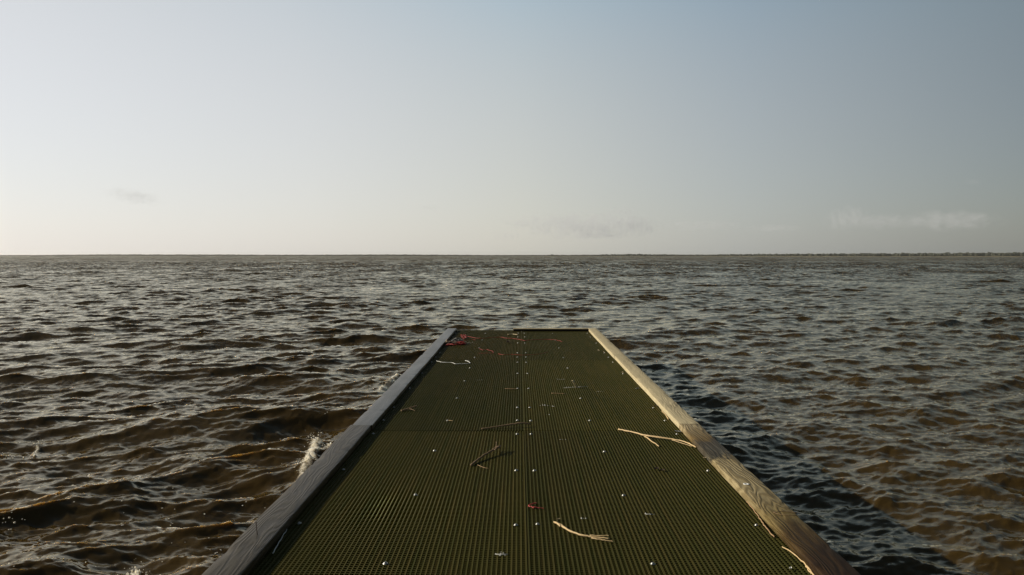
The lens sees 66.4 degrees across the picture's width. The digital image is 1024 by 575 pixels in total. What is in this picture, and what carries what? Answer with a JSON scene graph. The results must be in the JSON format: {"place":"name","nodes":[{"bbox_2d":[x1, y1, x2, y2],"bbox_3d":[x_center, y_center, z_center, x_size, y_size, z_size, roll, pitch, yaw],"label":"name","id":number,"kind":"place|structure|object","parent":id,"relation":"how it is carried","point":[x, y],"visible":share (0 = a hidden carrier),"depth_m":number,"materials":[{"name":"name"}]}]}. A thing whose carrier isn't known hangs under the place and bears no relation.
{"place":"outdoors","nodes":[
{"label":"outdoors","id":0,"kind":"place"},
{"bbox_2d":[0,256,1023,574],"bbox_3d":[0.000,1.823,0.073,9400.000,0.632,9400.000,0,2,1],"label":"water","id":1,"kind":"structure","parent":0,"point":[862,416],"depth_m":11.10,"materials":[{"name":"liquid"}]},
{"bbox_2d":[8,370,385,566],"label":"froth flecks","id":2,"kind":"object","parent":1,"relation":"on","point":[169,518],"visible":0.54,"depth_m":5.30,"materials":[{"name":"beige liquid"}]},
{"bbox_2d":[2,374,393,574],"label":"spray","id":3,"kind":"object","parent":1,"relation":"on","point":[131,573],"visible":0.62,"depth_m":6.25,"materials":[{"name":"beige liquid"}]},
{"bbox_2d":[202,328,859,574],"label":"pier","id":4,"kind":"structure","parent":1,"relation":"in","point":[383,484],"depth_m":4.05,"materials":[{"name":"green plastic"}]},
{"bbox_2d":[438,360,469,363],"bbox_3d":[-0.666,0.841,8.814,0.404,0.010,0.261,0,2,1],"label":"string","id":5,"kind":"object","parent":4,"relation":"on","point":[457,363],"visible":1,"depth_m":8.78,"materials":[{"name":"white fabric"}]},
{"bbox_2d":[445,338,465,345],"bbox_3d":[-0.778,0.737,10.632,0.305,0.085,0.378,0,2,1],"label":"netting bundle","id":6,"kind":"object","parent":4,"relation":"on","point":[456,341],"visible":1,"depth_m":10.59,"materials":[{"name":"red fabric"}]},
{"bbox_2d":[470,442,500,465],"bbox_3d":[-0.151,0.988,4.652,0.046,0.053,0.396,1,2,21],"label":"twig","id":7,"kind":"object","parent":4,"relation":"on","point":[488,452],"visible":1,"depth_m":4.67,"materials":[{"name":"wood"}]},
{"bbox_2d":[481,422,529,428],"bbox_3d":[-0.042,0.964,5.465,0.352,0.035,0.021,-1,2,-15],"label":"twig","id":8,"kind":"object","parent":4,"relation":"on","point":[507,425],"visible":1,"depth_m":5.47,"materials":[{"name":"wood"}]},
{"bbox_2d":[460,334,558,354],"bbox_3d":[-0.045,0.765,10.686,1.489,0.031,2.424,0,2,1],"label":"red cord","id":9,"kind":"object","parent":4,"relation":"on","point":[464,337],"visible":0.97,"depth_m":11.21,"materials":[{"name":"fabric"}]},
{"bbox_2d":[554,521,612,541],"bbox_3d":[0.296,1.057,3.386,0.336,0.015,0.062,2,3,41],"label":"reed stalk","id":10,"kind":"object","parent":4,"relation":"on","point":[583,535],"visible":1,"depth_m":3.34,"materials":[{"name":"beige plant"}]},
{"bbox_2d":[618,428,696,447],"bbox_3d":[0.950,0.982,5.136,0.061,0.023,0.674,-2,3,-40],"label":"reed stalk","id":11,"kind":"object","parent":4,"relation":"on","point":[677,440],"visible":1,"depth_m":5.11,"materials":[{"name":"beige plant"}]},
{"bbox_2d":[746,501,774,536],"bbox_3d":[1.128,1.052,3.571,0.014,0.009,0.480,0,2,3],"label":"reed stalk","id":12,"kind":"object","parent":4,"relation":"on","point":[761,520],"visible":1,"depth_m":3.52,"materials":[{"name":"beige plant"}]},
{"bbox_2d":[782,546,813,574],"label":"reed stalk","id":13,"kind":"object","parent":4,"relation":"on","point":[799,559],"visible":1,"depth_m":3.07,"materials":[{"name":"beige plant"}]},
{"bbox_2d":[0,0,1023,254],"label":"sky","id":14,"kind":"structure","parent":0,"point":[242,127],"materials":[{"name":"blue"}]},
{"bbox_2d":[727,256,1023,256],"bbox_3d":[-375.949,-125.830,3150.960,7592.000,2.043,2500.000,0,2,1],"label":"marsh","id":15,"kind":"structure","parent":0,"point":[879,256],"depth_m":2240.00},
{"bbox_2d":[0,252,1023,255],"bbox_3d":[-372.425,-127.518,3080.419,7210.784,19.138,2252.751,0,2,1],"label":"wood","id":16,"kind":"object","parent":15,"relation":"on","point":[933,254],"visible":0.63,"depth_m":2713.85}
]}

